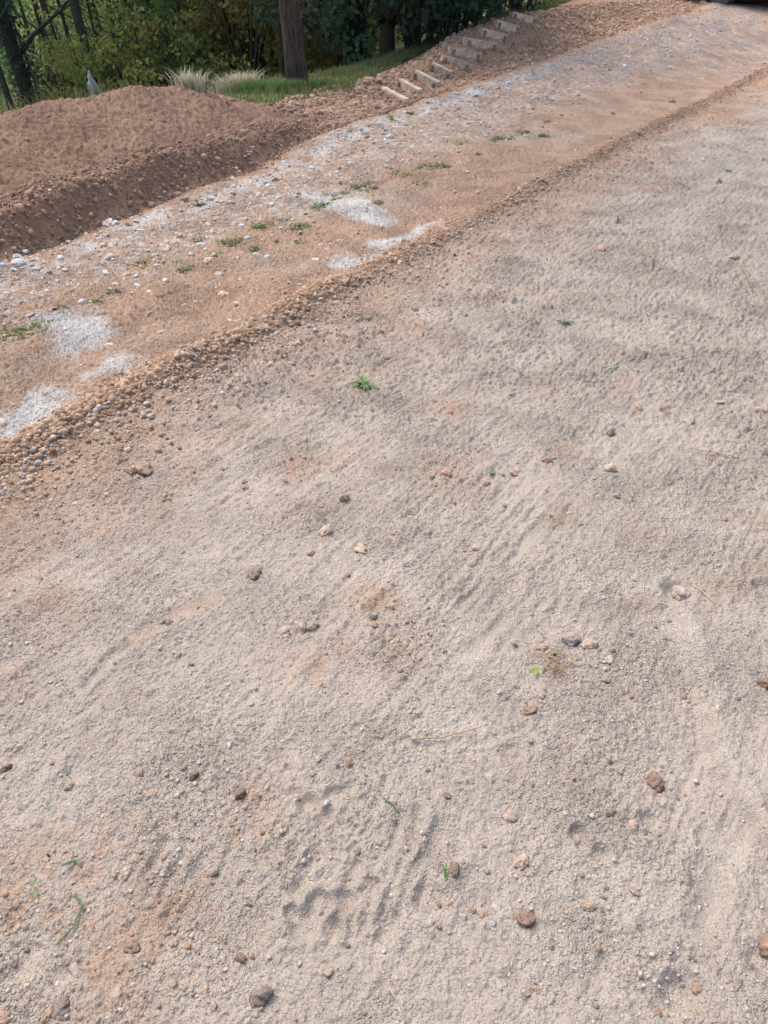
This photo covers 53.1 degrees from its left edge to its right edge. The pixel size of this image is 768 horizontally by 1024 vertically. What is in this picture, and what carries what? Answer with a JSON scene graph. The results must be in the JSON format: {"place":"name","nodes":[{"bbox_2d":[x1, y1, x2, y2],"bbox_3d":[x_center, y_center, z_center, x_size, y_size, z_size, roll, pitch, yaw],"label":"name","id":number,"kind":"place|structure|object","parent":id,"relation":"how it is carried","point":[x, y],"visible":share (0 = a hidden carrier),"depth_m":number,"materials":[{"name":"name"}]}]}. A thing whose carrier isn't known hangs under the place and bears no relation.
{"place":"outdoors","nodes":[
{"label":"outdoors","id":0,"kind":"place"},
{"bbox_2d":[0,77,173,114],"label":"grass","id":1,"kind":"structure","parent":0,"point":[37,99],"depth_m":6.52,"materials":[{"name":"plant"}]},
{"bbox_2d":[0,0,767,1023],"bbox_3d":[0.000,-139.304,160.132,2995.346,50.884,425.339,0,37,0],"label":"ground","id":2,"kind":"structure","parent":0,"point":[670,248],"depth_m":2.45,"materials":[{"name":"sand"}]},
{"bbox_2d":[0,1010,11,1023],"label":"stone","id":3,"kind":"object","parent":2,"relation":"on","point":[5,1018],"visible":1,"depth_m":1.41,"materials":[{"name":"stone"}]},
{"bbox_2d":[0,763,12,773],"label":"stone","id":4,"kind":"object","parent":2,"relation":"on","point":[6,768],"visible":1,"depth_m":1.84,"materials":[{"name":"stone"}]},
{"bbox_2d":[0,0,13,109],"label":"tree","id":5,"kind":"object","parent":2,"relation":"on","point":[5,88],"visible":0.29,"depth_m":13.23,"materials":[{"name":"brown plant"}]},
{"bbox_2d":[11,258,26,265],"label":"stone","id":6,"kind":"object","parent":2,"relation":"on","point":[18,262],"visible":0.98,"depth_m":4.66,"materials":[{"name":"stone"}]},
{"bbox_2d":[0,323,48,343],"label":"grass tuft","id":7,"kind":"object","parent":2,"relation":"on","point":[17,330],"visible":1,"depth_m":3.94,"materials":[{"name":"plant"}]},
{"bbox_2d":[5,3,43,95],"bbox_3d":[-7.832,-11.068,15.588,3.243,7.909,3.550,9,38,11],"label":"tree","id":8,"kind":"object","parent":2,"relation":"on","point":[23,37],"visible":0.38,"depth_m":16.48,"materials":[{"name":"brown plant"}]},
{"bbox_2d":[16,0,40,71],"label":"tree","id":9,"kind":"object","parent":2,"relation":"on","point":[23,16],"visible":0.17,"depth_m":28.65,"materials":[{"name":"brown plant"}]},
{"bbox_2d":[30,874,38,900],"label":"leaf","id":10,"kind":"object","parent":2,"relation":"on","point":[34,893],"visible":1,"depth_m":1.61,"materials":[{"name":"plant"}]},
{"bbox_2d":[0,0,69,107],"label":"tree","id":11,"kind":"object","parent":2,"relation":"on","point":[17,63],"visible":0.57,"depth_m":13.44,"materials":[{"name":"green plant"}]},
{"bbox_2d":[12,0,60,95],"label":"tree","id":12,"kind":"object","parent":2,"relation":"on","point":[41,32],"visible":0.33,"depth_m":18.59,"materials":[{"name":"brown plant"}]},
{"bbox_2d":[0,8,76,114],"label":"bush","id":13,"kind":"object","parent":2,"relation":"on","point":[42,69],"visible":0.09,"depth_m":20.92,"materials":[{"name":"green plant"}]},
{"bbox_2d":[0,74,93,107],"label":"bush","id":14,"kind":"object","parent":2,"relation":"on","point":[43,91],"visible":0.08,"depth_m":13.88,"materials":[{"name":"green plant"}]},
{"bbox_2d":[41,1007,52,1023],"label":"clod","id":15,"kind":"object","parent":2,"relation":"on","point":[46,1017],"visible":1,"depth_m":1.42,"materials":[{"name":"soil"}]},
{"bbox_2d":[1,0,106,91],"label":"tree","id":16,"kind":"object","parent":2,"relation":"on","point":[44,12],"visible":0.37,"depth_m":15.33,"materials":[{"name":"brown plant"}]},
{"bbox_2d":[25,0,82,88],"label":"tree","id":17,"kind":"object","parent":2,"relation":"on","point":[65,27],"visible":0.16,"depth_m":15.27,"materials":[{"name":"brown plant"}]},
{"bbox_2d":[51,994,69,1020],"bbox_3d":[-0.601,0.923,1.428,0.036,0.022,0.047,-4,45,-10],"label":"stone","id":18,"kind":"object","parent":2,"relation":"on","point":[61,1007],"visible":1,"depth_m":1.43,"materials":[{"name":"stone"}]},
{"bbox_2d":[29,0,93,96],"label":"tree","id":19,"kind":"object","parent":2,"relation":"on","point":[54,33],"visible":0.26,"depth_m":16.95,"materials":[{"name":"brown plant"}]},
{"bbox_2d":[11,26,125,108],"bbox_3d":[-5.994,-8.192,15.266,2.819,2.540,3.115,-29,46,-33],"label":"bush","id":20,"kind":"object","parent":2,"relation":"on","point":[41,45],"visible":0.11,"depth_m":14.66,"materials":[{"name":"green plant"}]},
{"bbox_2d":[63,781,74,790],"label":"stone","id":21,"kind":"object","parent":2,"relation":"on","point":[68,786],"visible":1,"depth_m":1.81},
{"bbox_2d":[55,893,83,945],"bbox_3d":[-0.631,0.823,1.556,0.030,0.009,0.104,2,37,2],"label":"plant stem","id":22,"kind":"object","parent":2,"relation":"on","point":[79,901],"visible":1,"depth_m":1.56,"materials":[{"name":"green plant"}]},
{"bbox_2d":[16,8,124,96],"bbox_3d":[-8.625,-12.275,21.864,4.498,3.575,3.975,24,43,28],"label":"bush","id":23,"kind":"object","parent":2,"relation":"on","point":[56,32],"visible":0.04,"depth_m":20.77,"materials":[{"name":"green plant"}]},
{"bbox_2d":[60,851,82,867],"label":"weed","id":24,"kind":"object","parent":2,"relation":"on","point":[78,862],"visible":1,"depth_m":1.65,"materials":[{"name":"green plant"}]},
{"bbox_2d":[69,0,99,84],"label":"tree","id":25,"kind":"object","parent":2,"relation":"on","point":[76,14],"visible":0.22,"depth_m":13.04,"materials":[{"name":"brown plant"}]},
{"bbox_2d":[86,0,98,48],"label":"tree","id":26,"kind":"object","parent":2,"relation":"on","point":[91,19],"visible":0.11,"depth_m":16.03,"materials":[{"name":"brown plant"}]},
{"bbox_2d":[87,70,101,95],"bbox_3d":[-4.109,-5.802,11.385,0.340,1.286,0.300,0,37,0],"label":"plastic sack","id":27,"kind":"object","parent":2,"relation":"on","point":[90,80],"visible":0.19,"depth_m":11.07,"materials":[{"name":"plastic"}]},
{"bbox_2d":[39,0,154,69],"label":"tree","id":28,"kind":"object","parent":2,"relation":"on","point":[94,32],"visible":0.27,"depth_m":13.93,"materials":[{"name":"brown plant"}]},
{"bbox_2d":[51,35,169,100],"bbox_3d":[-4.599,-7.014,13.425,2.346,2.248,2.102,-22,42,-27],"label":"bush","id":29,"kind":"object","parent":2,"relation":"on","point":[130,80],"visible":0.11,"depth_m":12.89,"materials":[{"name":"green plant"}]},
{"bbox_2d":[108,985,122,1007],"bbox_3d":[-0.505,0.912,1.445,0.026,0.019,0.042,1,49,4],"label":"stone","id":30,"kind":"object","parent":2,"relation":"on","point":[115,995],"visible":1,"depth_m":1.44,"materials":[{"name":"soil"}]},
{"bbox_2d":[43,0,201,94],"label":"bush","id":31,"kind":"object","parent":2,"relation":"on","point":[90,64],"visible":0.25,"depth_m":13.01,"materials":[{"name":"green plant"}]},
{"bbox_2d":[124,941,140,954],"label":"clod","id":32,"kind":"object","parent":2,"relation":"on","point":[131,947],"visible":1,"depth_m":1.51,"materials":[{"name":"soil"}]},
{"bbox_2d":[68,0,208,86],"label":"bush","id":33,"kind":"object","parent":2,"relation":"on","point":[103,2],"visible":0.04,"depth_m":19.90,"materials":[{"name":"green plant"}]},
{"bbox_2d":[134,461,152,476],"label":"clod","id":34,"kind":"object","parent":2,"relation":"on","point":[143,468],"visible":1,"depth_m":2.86,"materials":[{"name":"soil"}]},
{"bbox_2d":[146,788,158,797],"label":"stone","id":35,"kind":"object","parent":2,"relation":"on","point":[150,792],"visible":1,"depth_m":1.79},
{"bbox_2d":[94,0,243,90],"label":"bush","id":36,"kind":"object","parent":2,"relation":"on","point":[132,44],"visible":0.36,"depth_m":12.67,"materials":[{"name":"green plant"}]},
{"bbox_2d":[94,0,268,91],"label":"bush","id":37,"kind":"object","parent":2,"relation":"on","point":[183,66],"visible":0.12,"depth_m":13.06,"materials":[{"name":"green plant"}]},
{"bbox_2d":[96,0,270,85],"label":"bush","id":38,"kind":"object","parent":2,"relation":"on","point":[158,6],"visible":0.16,"depth_m":13.52,"materials":[{"name":"green plant"}]},
{"bbox_2d":[160,66,219,94],"bbox_3d":[-1.812,-3.998,7.120,0.684,0.271,0.561,-19,41,-24],"label":"grass clump","id":39,"kind":"object","parent":2,"relation":"on","point":[188,82],"visible":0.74,"depth_m":7.07,"materials":[{"name":"plant"}]},
{"bbox_2d":[206,867,217,876],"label":"stone","id":40,"kind":"object","parent":2,"relation":"on","point":[212,871],"visible":1,"depth_m":1.63,"materials":[{"name":"stone"}]},
{"bbox_2d":[0,85,439,260],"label":"rubble","id":41,"kind":"object","parent":2,"relation":"on","point":[333,121],"visible":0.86,"depth_m":6.05,"materials":[{"name":"stone"}]},
{"bbox_2d":[209,0,245,72],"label":"tree","id":42,"kind":"object","parent":2,"relation":"on","point":[225,32],"visible":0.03,"depth_m":13.95,"materials":[{"name":"green plant"}]},
{"bbox_2d":[214,235,243,246],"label":"grass tuft","id":43,"kind":"object","parent":2,"relation":"on","point":[234,241],"visible":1,"depth_m":5.09,"materials":[{"name":"plant"}]},
{"bbox_2d":[0,0,461,107],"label":"woodland","id":44,"kind":"object","parent":2,"relation":"on","point":[28,4],"visible":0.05,"depth_m":38.82,"materials":[{"name":"green plant"}]},
{"bbox_2d":[205,66,266,93],"bbox_3d":[-1.827,-5.415,9.715,0.962,0.360,0.881,-19,41,-24],"label":"grass clump","id":45,"kind":"object","parent":2,"relation":"on","point":[235,78],"visible":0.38,"depth_m":9.64,"materials":[{"name":"plant"}]},
{"bbox_2d":[234,788,245,799],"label":"stone","id":46,"kind":"object","parent":2,"relation":"on","point":[239,794],"visible":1,"depth_m":1.78,"materials":[{"name":"stone"}]},
{"bbox_2d":[234,952,246,963],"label":"clod","id":47,"kind":"object","parent":2,"relation":"on","point":[240,957],"visible":1,"depth_m":1.50,"materials":[{"name":"soil"}]},
{"bbox_2d":[157,0,338,89],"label":"bush","id":48,"kind":"object","parent":2,"relation":"on","point":[228,38],"visible":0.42,"depth_m":12.79,"materials":[{"name":"green plant"}]},
{"bbox_2d":[219,76,282,94],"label":"grass clump","id":49,"kind":"object","parent":2,"relation":"on","point":[252,86],"visible":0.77,"depth_m":9.32,"materials":[{"name":"plant"}]},
{"bbox_2d":[247,567,261,579],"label":"clod","id":50,"kind":"object","parent":2,"relation":"on","point":[254,573],"visible":1,"depth_m":2.40,"materials":[{"name":"soil"}]},
{"bbox_2d":[249,985,273,1007],"bbox_3d":[-0.233,0.914,1.449,0.053,0.037,0.034,-33,38,-18],"label":"stone","id":51,"kind":"object","parent":2,"relation":"on","point":[262,995],"visible":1,"depth_m":1.44,"materials":[{"name":"stone"}]},
{"bbox_2d":[167,0,368,81],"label":"bush","id":52,"kind":"object","parent":2,"relation":"on","point":[323,56],"visible":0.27,"depth_m":12.67,"materials":[{"name":"green plant"}]},
{"bbox_2d":[253,0,285,77],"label":"tree","id":53,"kind":"object","parent":2,"relation":"on","point":[278,32],"visible":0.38,"depth_m":12.20,"materials":[{"name":"brown plant"}]},
{"bbox_2d":[255,77,310,93],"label":"grass clump","id":54,"kind":"object","parent":2,"relation":"on","point":[280,84],"visible":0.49,"depth_m":9.11,"materials":[{"name":"plant"}]},
{"bbox_2d":[209,0,373,73],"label":"bush","id":55,"kind":"object","parent":2,"relation":"on","point":[336,57],"visible":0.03,"depth_m":14.88,"materials":[{"name":"green plant"}]},
{"bbox_2d":[279,0,307,85],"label":"wooden pole","id":56,"kind":"object","parent":2,"relation":"on","point":[293,42],"visible":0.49,"depth_m":9.09,"materials":[{"name":"brown wood"}]},
{"bbox_2d":[294,621,305,631],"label":"stone","id":57,"kind":"object","parent":2,"relation":"on","point":[300,626],"visible":1,"depth_m":2.22,"materials":[{"name":"stone"}]},
{"bbox_2d":[306,620,318,631],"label":"stone","id":58,"kind":"object","parent":2,"relation":"on","point":[312,625],"visible":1,"depth_m":2.22,"materials":[{"name":"stone"}]},
{"bbox_2d":[300,76,329,90],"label":"grass clump","id":59,"kind":"object","parent":2,"relation":"on","point":[309,84],"visible":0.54,"depth_m":9.05,"materials":[{"name":"plant"}]},
{"bbox_2d":[310,202,336,211],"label":"grass tuft","id":60,"kind":"object","parent":2,"relation":"on","point":[319,207],"visible":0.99,"depth_m":5.74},
{"bbox_2d":[318,524,331,535],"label":"stone","id":61,"kind":"object","parent":2,"relation":"on","point":[325,530],"visible":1,"depth_m":2.57,"materials":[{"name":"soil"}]},
{"bbox_2d":[302,0,403,64],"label":"bush","id":62,"kind":"object","parent":2,"relation":"on","point":[397,41],"visible":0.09,"depth_m":15.51,"materials":[{"name":"green plant"}]},
{"bbox_2d":[341,0,369,61],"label":"tree","id":63,"kind":"object","parent":2,"relation":"on","point":[356,29],"visible":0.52,"depth_m":12.65,"materials":[{"name":"green plant"}]},
{"bbox_2d":[354,543,366,554],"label":"stone","id":64,"kind":"object","parent":2,"relation":"on","point":[360,548],"visible":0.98,"depth_m":2.50,"materials":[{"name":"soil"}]},
{"bbox_2d":[349,371,379,391],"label":"weed","id":65,"kind":"object","parent":2,"relation":"on","point":[364,380],"visible":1,"depth_m":3.40,"materials":[{"name":"green plant"}]},
{"bbox_2d":[317,2,427,61],"bbox_3d":[-0.280,-11.107,16.710,3.057,3.578,3.724,12,38,15],"label":"bush","id":66,"kind":"object","parent":2,"relation":"on","point":[375,28],"visible":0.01,"depth_m":15.96,"materials":[{"name":"green plant"}]},
{"bbox_2d":[244,0,511,56],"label":"evergreen tree","id":67,"kind":"object","parent":2,"relation":"on","point":[387,34],"visible":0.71,"depth_m":11.29,"materials":[{"name":"green plant"}]},
{"bbox_2d":[0,2,765,427],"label":"gravel","id":68,"kind":"structure","parent":2,"relation":"on","point":[176,242],"depth_m":6.57,"materials":[{"name":"gravel"}]},
{"bbox_2d":[381,87,409,103],"bbox_3d":[0.117,-4.668,8.779,0.097,0.206,0.958,-11,37,-10],"label":"timber step","id":69,"kind":"object","parent":2,"relation":"on","point":[397,95],"visible":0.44,"depth_m":8.65,"materials":[{"name":"brown wood"}]},
{"bbox_2d":[299,0,501,64],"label":"bush","id":70,"kind":"object","parent":2,"relation":"on","point":[411,37],"visible":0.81,"depth_m":11.00,"materials":[{"name":"green plant"}]},
{"bbox_2d":[397,78,422,93],"bbox_3d":[0.297,-4.991,9.174,0.097,0.206,0.658,-13,41,-15],"label":"timber step","id":71,"kind":"object","parent":2,"relation":"on","point":[403,84],"visible":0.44,"depth_m":9.13,"materials":[{"name":"brown wood"}]},
{"bbox_2d":[413,70,440,87],"bbox_3d":[0.507,-5.232,9.426,0.097,0.206,0.428,-27,56,-32],"label":"timber step","id":72,"kind":"object","parent":2,"relation":"on","point":[426,79],"visible":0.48,"depth_m":9.37,"materials":[{"name":"brown wood"}]},
{"bbox_2d":[412,161,445,170],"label":"grass tuft","id":73,"kind":"object","parent":2,"relation":"on","point":[424,165],"visible":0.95,"depth_m":6.52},
{"bbox_2d":[429,62,451,77],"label":"timber step","id":74,"kind":"object","parent":2,"relation":"on","point":[436,67],"visible":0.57,"depth_m":9.60,"materials":[{"name":"brown wood"}]},
{"bbox_2d":[359,0,523,37],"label":"bush","id":75,"kind":"object","parent":2,"relation":"on","point":[465,22],"visible":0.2,"depth_m":12.00,"materials":[{"name":"green plant"}]},
{"bbox_2d":[410,728,476,739],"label":"dry stalk","id":76,"kind":"object","parent":2,"relation":"on","point":[440,737],"visible":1,"depth_m":1.90,"materials":[{"name":"plant"}]},
{"bbox_2d":[448,862,459,877],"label":"clod","id":77,"kind":"object","parent":2,"relation":"on","point":[454,870],"visible":1,"depth_m":1.63,"materials":[{"name":"soil"}]},
{"bbox_2d":[440,55,469,71],"bbox_3d":[0.900,-5.705,9.885,0.394,0.205,0.097,2,34,-24],"label":"timber step","id":78,"kind":"object","parent":2,"relation":"on","point":[460,63],"visible":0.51,"depth_m":9.83,"materials":[{"name":"brown wood"}]},
{"bbox_2d":[448,46,481,62],"bbox_3d":[1.052,-5.936,10.069,0.501,0.205,0.097,-7,36,-28],"label":"timber step","id":79,"kind":"object","parent":2,"relation":"on","point":[456,51],"visible":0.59,"depth_m":10.01,"materials":[{"name":"brown wood"}]},
{"bbox_2d":[462,37,498,51],"bbox_3d":[1.286,-6.194,10.293,0.572,0.206,0.097,-12,40,-31],"label":"timber step","id":80,"kind":"object","parent":2,"relation":"on","point":[478,43],"visible":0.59,"depth_m":10.23,"materials":[{"name":"grey wood"}]},
{"bbox_2d":[476,907,487,917],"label":"stone","id":81,"kind":"object","parent":2,"relation":"on","point":[481,912],"visible":1,"depth_m":1.57,"materials":[{"name":"stone"}]},
{"bbox_2d":[421,0,551,27],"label":"bush","id":82,"kind":"object","parent":2,"relation":"on","point":[531,5],"visible":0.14,"depth_m":13.75,"materials":[{"name":"green plant"}]},
{"bbox_2d":[485,773,494,783],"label":"clod","id":83,"kind":"object","parent":2,"relation":"on","point":[489,778],"visible":1,"depth_m":1.82,"materials":[{"name":"stone"}]},
{"bbox_2d":[274,0,709,113],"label":"rubble","id":84,"kind":"object","parent":2,"relation":"on","point":[643,13],"visible":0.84,"depth_m":10.74,"materials":[{"name":"stone"}]},
{"bbox_2d":[479,27,507,43],"bbox_3d":[1.488,-6.450,10.508,0.483,0.206,0.097,-12,38,-35],"label":"timber step","id":85,"kind":"object","parent":2,"relation":"on","point":[484,32],"visible":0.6,"depth_m":10.44,"materials":[{"name":"grey wood"}]},
{"bbox_2d":[492,901,500,911],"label":"stone","id":86,"kind":"object","parent":2,"relation":"on","point":[496,906],"visible":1,"depth_m":1.58,"materials":[{"name":"stone"}]},
{"bbox_2d":[493,19,519,33],"bbox_3d":[1.714,-6.737,10.781,0.466,0.206,0.097,-14,37,-37],"label":"timber step","id":87,"kind":"object","parent":2,"relation":"on","point":[500,24],"visible":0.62,"depth_m":10.71,"materials":[{"name":"grey wood"}]},
{"bbox_2d":[502,810,519,821],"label":"stone","id":88,"kind":"object","parent":2,"relation":"on","point":[510,816],"visible":1,"depth_m":1.74,"materials":[{"name":"stone"}]},
{"bbox_2d":[513,853,530,870],"bbox_3d":[0.296,0.753,1.657,0.043,0.026,0.030,-32,36,-25],"label":"clod","id":89,"kind":"object","parent":2,"relation":"on","point":[521,861],"visible":1,"depth_m":1.65,"materials":[{"name":"stone"}]},
{"bbox_2d":[510,11,536,24],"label":"timber step","id":90,"kind":"object","parent":2,"relation":"on","point":[530,19],"visible":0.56,"depth_m":11.12,"materials":[{"name":"grey wood"}]},
{"bbox_2d":[515,910,535,926],"bbox_3d":[0.287,0.826,1.563,0.042,0.025,0.030,5,51,12],"label":"clod","id":91,"kind":"object","parent":2,"relation":"on","point":[525,918],"visible":1,"depth_m":1.56,"materials":[{"name":"soil"}]},
{"bbox_2d":[523,705,536,715],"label":"clod","id":92,"kind":"object","parent":2,"relation":"on","point":[528,710],"visible":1,"depth_m":1.97,"materials":[{"name":"soil"}]},
{"bbox_2d":[533,645,577,682],"bbox_3d":[0.473,0.411,2.093,0.127,0.020,0.139,0,37,0],"label":"root clump","id":93,"kind":"object","parent":2,"relation":"on","point":[553,667],"visible":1,"depth_m":2.10,"materials":[{"name":"plant"}]},
{"bbox_2d":[560,631,580,646],"bbox_3d":[0.530,0.359,2.178,0.063,0.046,0.046,-8,25,-11],"label":"stone","id":94,"kind":"object","parent":2,"relation":"on","point":[571,638],"visible":1,"depth_m":2.16,"materials":[{"name":"stone"}]},
{"bbox_2d":[581,638,597,648],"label":"stone","id":95,"kind":"object","parent":2,"relation":"on","point":[589,643],"visible":1,"depth_m":2.16,"materials":[{"name":"stone"}]},
{"bbox_2d":[582,899,596,911],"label":"clod","id":96,"kind":"object","parent":2,"relation":"on","point":[589,905],"visible":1,"depth_m":1.57,"materials":[{"name":"stone"}]},
{"bbox_2d":[604,464,618,471],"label":"stone","id":97,"kind":"object","parent":2,"relation":"on","point":[610,467],"visible":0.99,"depth_m":2.87,"materials":[{"name":"stone"}]},
{"bbox_2d":[628,819,638,829],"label":"clod","id":98,"kind":"object","parent":2,"relation":"on","point":[633,824],"visible":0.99,"depth_m":1.72,"materials":[{"name":"stone"}]},
{"bbox_2d":[647,771,664,792],"bbox_3d":[0.646,0.642,1.826,0.041,0.036,0.055,7,50,5],"label":"clod","id":99,"kind":"object","parent":2,"relation":"on","point":[655,780],"visible":1,"depth_m":1.82,"materials":[{"name":"soil"}]},
{"bbox_2d":[671,585,690,600],"bbox_3d":[0.910,0.250,2.371,0.064,0.055,0.067,9,38,12],"label":"stone","id":100,"kind":"object","parent":2,"relation":"on","point":[679,592],"visible":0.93,"depth_m":2.35,"materials":[{"name":"stone"}]},
{"bbox_2d":[683,415,695,425],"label":"stone","id":101,"kind":"object","parent":2,"relation":"on","point":[690,420],"visible":0.92,"depth_m":3.16,"materials":[{"name":"stone"}]},
{"bbox_2d":[691,982,702,994],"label":"stone","id":102,"kind":"object","parent":2,"relation":"on","point":[696,987],"visible":1,"depth_m":1.47,"materials":[{"name":"stone"}]},
{"bbox_2d":[698,0,767,4],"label":"parked car","id":103,"kind":"object","parent":2,"relation":"on","point":[728,2],"visible":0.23,"depth_m":15.44,"materials":[{"name":"paint"}]},
{"bbox_2d":[757,678,767,690],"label":"stone","id":104,"kind":"object","parent":2,"relation":"on","point":[763,682],"visible":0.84,"depth_m":2.04,"materials":[{"name":"stone"}]},
{"bbox_2d":[759,931,767,956],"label":"clod","id":105,"kind":"object","parent":2,"relation":"on","point":[763,947],"visible":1,"depth_m":1.52,"materials":[{"name":"soil"}]},
{"bbox_2d":[0,64,767,566],"bbox_3d":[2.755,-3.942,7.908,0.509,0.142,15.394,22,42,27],"label":"gravel","id":106,"kind":"structure","parent":0,"point":[22,438],"depth_m":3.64,"materials":[{"name":"gravel"}]},
{"bbox_2d":[213,0,570,104],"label":"grass","id":107,"kind":"structure","parent":0,"point":[390,60],"depth_m":9.92,"materials":[{"name":"plant"}]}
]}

